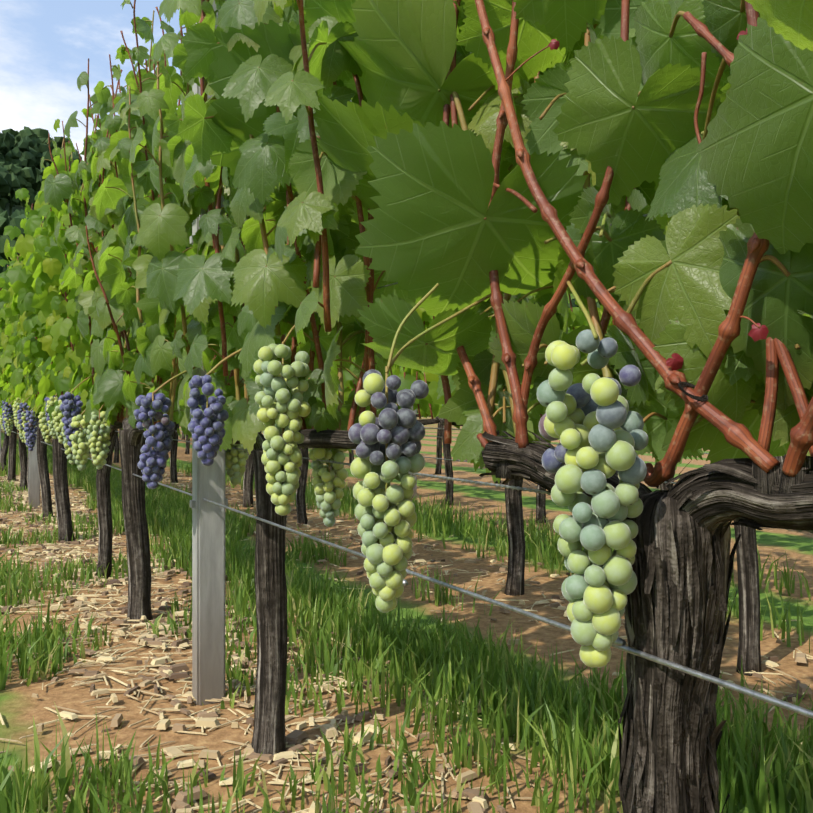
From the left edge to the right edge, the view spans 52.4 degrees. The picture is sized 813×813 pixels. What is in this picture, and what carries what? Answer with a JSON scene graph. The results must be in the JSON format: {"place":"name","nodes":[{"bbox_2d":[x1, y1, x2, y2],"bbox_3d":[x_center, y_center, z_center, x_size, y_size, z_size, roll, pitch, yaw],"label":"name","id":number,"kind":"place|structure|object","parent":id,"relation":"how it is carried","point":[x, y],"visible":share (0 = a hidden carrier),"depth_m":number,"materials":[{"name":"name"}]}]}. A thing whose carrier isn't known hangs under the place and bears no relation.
{"place":"outdoors","nodes":[
{"label":"outdoors","id":0,"kind":"place"},
{"bbox_2d":[0,0,185,160],"label":"sky","id":1,"kind":"structure","parent":0,"point":[45,45],"materials":[{"name":"blue"}]},
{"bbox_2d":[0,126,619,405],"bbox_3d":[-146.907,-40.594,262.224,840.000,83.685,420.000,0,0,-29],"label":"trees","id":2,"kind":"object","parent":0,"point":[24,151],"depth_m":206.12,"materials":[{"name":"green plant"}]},
{"bbox_2d":[0,438,812,812],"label":"grass","id":3,"kind":"structure","parent":0,"point":[456,666],"depth_m":2.03,"materials":[{"name":"green plant"}]},
{"bbox_2d":[0,413,812,812],"bbox_3d":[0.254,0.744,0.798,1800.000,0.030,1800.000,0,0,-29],"label":"ground","id":4,"kind":"structure","parent":0,"point":[22,709],"depth_m":2.42,"materials":[{"name":"brown soil"}]},
{"bbox_2d":[0,424,0,455],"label":"trellis post","id":5,"kind":"object","parent":4,"relation":"on","point":[0,440],"depth_m":9.93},
{"bbox_2d":[0,265,16,481],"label":"vine","id":6,"kind":"object","parent":4,"relation":"on","point":[12,457],"visible":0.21,"depth_m":8.13,"materials":[{"name":"brown plant"}]},
{"bbox_2d":[12,257,40,503],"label":"vine","id":7,"kind":"object","parent":4,"relation":"on","point":[16,405],"visible":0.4,"depth_m":6.16,"materials":[{"name":"green plant"}]},
{"bbox_2d":[29,337,39,507],"bbox_3d":[-2.711,-0.031,6.014,0.092,2.350,0.056,0,0,-29],"label":"trellis post","id":8,"kind":"object","parent":4,"relation":"on","point":[34,486],"depth_m":5.99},
{"bbox_2d":[17,203,53,520],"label":"vine","id":9,"kind":"object","parent":4,"relation":"on","point":[27,422],"visible":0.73,"depth_m":5.40,"materials":[{"name":"brown plant"}]},
{"bbox_2d":[38,121,78,541],"bbox_3d":[-1.860,-0.286,4.455,0.230,2.136,1.290,0,0,-25],"label":"vine","id":10,"kind":"object","parent":4,"relation":"on","point":[62,501],"visible":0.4,"depth_m":4.48,"materials":[{"name":"brown plant"}]},
{"bbox_2d":[0,95,137,429],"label":"vine foliage","id":11,"kind":"object","parent":4,"relation":"on","point":[33,301],"visible":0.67,"depth_m":4.14,"materials":[{"name":"green plant"}]},
{"bbox_2d":[59,85,123,578],"bbox_3d":[-1.345,-0.289,3.575,0.287,2.133,1.135,0,0,-29],"label":"vine","id":12,"kind":"object","parent":4,"relation":"on","point":[76,443],"visible":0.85,"depth_m":3.55,"materials":[{"name":"brown plant"}]},
{"bbox_2d":[40,0,241,622],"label":"vine","id":13,"kind":"object","parent":4,"relation":"on","point":[113,299],"visible":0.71,"depth_m":2.65,"materials":[{"name":"green plant"}]},
{"bbox_2d":[170,423,178,482],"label":"vine","id":14,"kind":"object","parent":4,"relation":"on","point":[173,461],"visible":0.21,"depth_m":7.98,"materials":[{"name":"brown plant"}]},
{"bbox_2d":[185,434,189,453],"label":"vine","id":15,"kind":"object","parent":4,"relation":"on","point":[187,450],"visible":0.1,"depth_m":12.87,"materials":[{"name":"brown plant"}]},
{"bbox_2d":[243,451,253,507],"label":"vine","id":16,"kind":"object","parent":4,"relation":"on","point":[248,483],"visible":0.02,"depth_m":6.10,"materials":[{"name":"brown plant"}]},
{"bbox_2d":[128,0,415,755],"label":"vine","id":17,"kind":"object","parent":4,"relation":"on","point":[221,288],"visible":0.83,"depth_m":1.48,"materials":[{"name":"green plant"}]},
{"bbox_2d":[291,336,308,523],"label":"vine","id":18,"kind":"object","parent":4,"relation":"on","point":[301,503],"visible":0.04,"depth_m":5.14,"materials":[{"name":"brown plant"}]},
{"bbox_2d":[349,450,353,462],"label":"vine","id":19,"kind":"object","parent":4,"relation":"on","point":[351,457],"visible":0.02,"depth_m":10.87,"materials":[{"name":"brown plant"}]},
{"bbox_2d":[347,321,439,485],"bbox_3d":[-0.108,-0.268,4.221,0.215,2.093,1.002,0,0,-29],"label":"vine","id":20,"kind":"object","parent":4,"relation":"on","point":[432,420],"visible":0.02,"depth_m":3.88,"materials":[{"name":"brown plant"}]},
{"bbox_2d":[0,470,812,812],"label":"mulch chips","id":21,"kind":"object","parent":4,"relation":"on","point":[210,718],"visible":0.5,"depth_m":2.21,"materials":[{"name":"beige wood"}]},
{"bbox_2d":[0,0,812,718],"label":"trellis","id":22,"kind":"object","parent":4,"relation":"on","point":[208,502],"visible":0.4,"depth_m":2.05,"materials":[{"name":"metal"}]},
{"bbox_2d":[0,432,8,473],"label":"vine","id":23,"kind":"object","parent":22,"relation":"attached to","point":[5,446],"visible":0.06,"depth_m":9.06,"materials":[{"name":"brown plant"}]},
{"bbox_2d":[2,254,26,489],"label":"vine","id":24,"kind":"object","parent":22,"relation":"attached to","point":[8,417],"visible":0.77,"depth_m":7.20,"materials":[{"name":"brown plant"}]},
{"bbox_2d":[113,432,118,462],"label":"vine","id":25,"kind":"object","parent":22,"relation":"attached to","point":[116,453],"visible":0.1,"depth_m":10.86,"materials":[{"name":"brown plant"}]},
{"bbox_2d":[154,215,671,428],"bbox_3d":[-6.755,-0.641,16.046,0.486,1.507,39.164,0,0,-29],"label":"vine foliage","id":26,"kind":"object","parent":22,"relation":"attached to","point":[573,320],"depth_m":3.89,"materials":[{"name":"green plant"}]},
{"bbox_2d":[337,290,637,417],"bbox_3d":[-3.435,-0.616,12.945,0.571,1.563,31.501,0,0,-29],"label":"vine foliage","id":27,"kind":"object","parent":22,"relation":"attached to","point":[576,310],"depth_m":5.09,"materials":[{"name":"green plant"}]},
{"bbox_2d":[411,406,416,497],"bbox_3d":[0.042,-0.031,6.761,0.092,2.350,0.056,0,0,-29],"label":"trellis post","id":28,"kind":"object","parent":4,"relation":"on","point":[415,487],"depth_m":6.75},
{"bbox_2d":[417,410,444,473],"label":"vine","id":29,"kind":"object","parent":4,"relation":"on","point":[438,453],"visible":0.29,"depth_m":8.98,"materials":[{"name":"brown plant"}]},
{"bbox_2d":[416,414,453,504],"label":"vine","id":30,"kind":"object","parent":4,"relation":"on","point":[448,467],"visible":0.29,"depth_m":6.23,"materials":[{"name":"brown plant"}]},
{"bbox_2d":[344,302,621,409],"bbox_3d":[-0.154,-0.624,9.870,0.554,1.537,23.210,0,0,-29],"label":"vine foliage","id":31,"kind":"object","parent":4,"relation":"on","point":[401,373],"depth_m":9.16,"materials":[{"name":"green plant"}]},
{"bbox_2d":[208,0,812,812],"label":"vine","id":32,"kind":"object","parent":4,"relation":"on","point":[514,158],"visible":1,"depth_m":0.81,"materials":[{"name":"green plant"}]},
{"bbox_2d":[433,294,606,595],"bbox_3d":[0.412,-0.285,3.296,0.218,2.123,1.149,0,0,-29],"label":"vine","id":33,"kind":"object","parent":4,"relation":"on","point":[514,586],"visible":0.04,"depth_m":3.25,"materials":[{"name":"brown plant"}]},
{"bbox_2d":[536,484,545,522],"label":"vine","id":34,"kind":"object","parent":4,"relation":"on","point":[540,506],"visible":0.08,"depth_m":5.29,"materials":[{"name":"brown plant"}]},
{"bbox_2d":[660,479,671,489],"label":"vine","id":35,"kind":"object","parent":4,"relation":"on","point":[663,486],"depth_m":4.35,"materials":[{"name":"brown plant"}]},
{"bbox_2d":[612,318,760,675],"bbox_3d":[0.988,-0.298,2.273,0.220,2.148,1.228,0,0,-29],"label":"vine","id":36,"kind":"object","parent":4,"relation":"on","point":[749,653],"visible":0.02,"depth_m":2.31,"materials":[{"name":"brown plant"}]}
]}

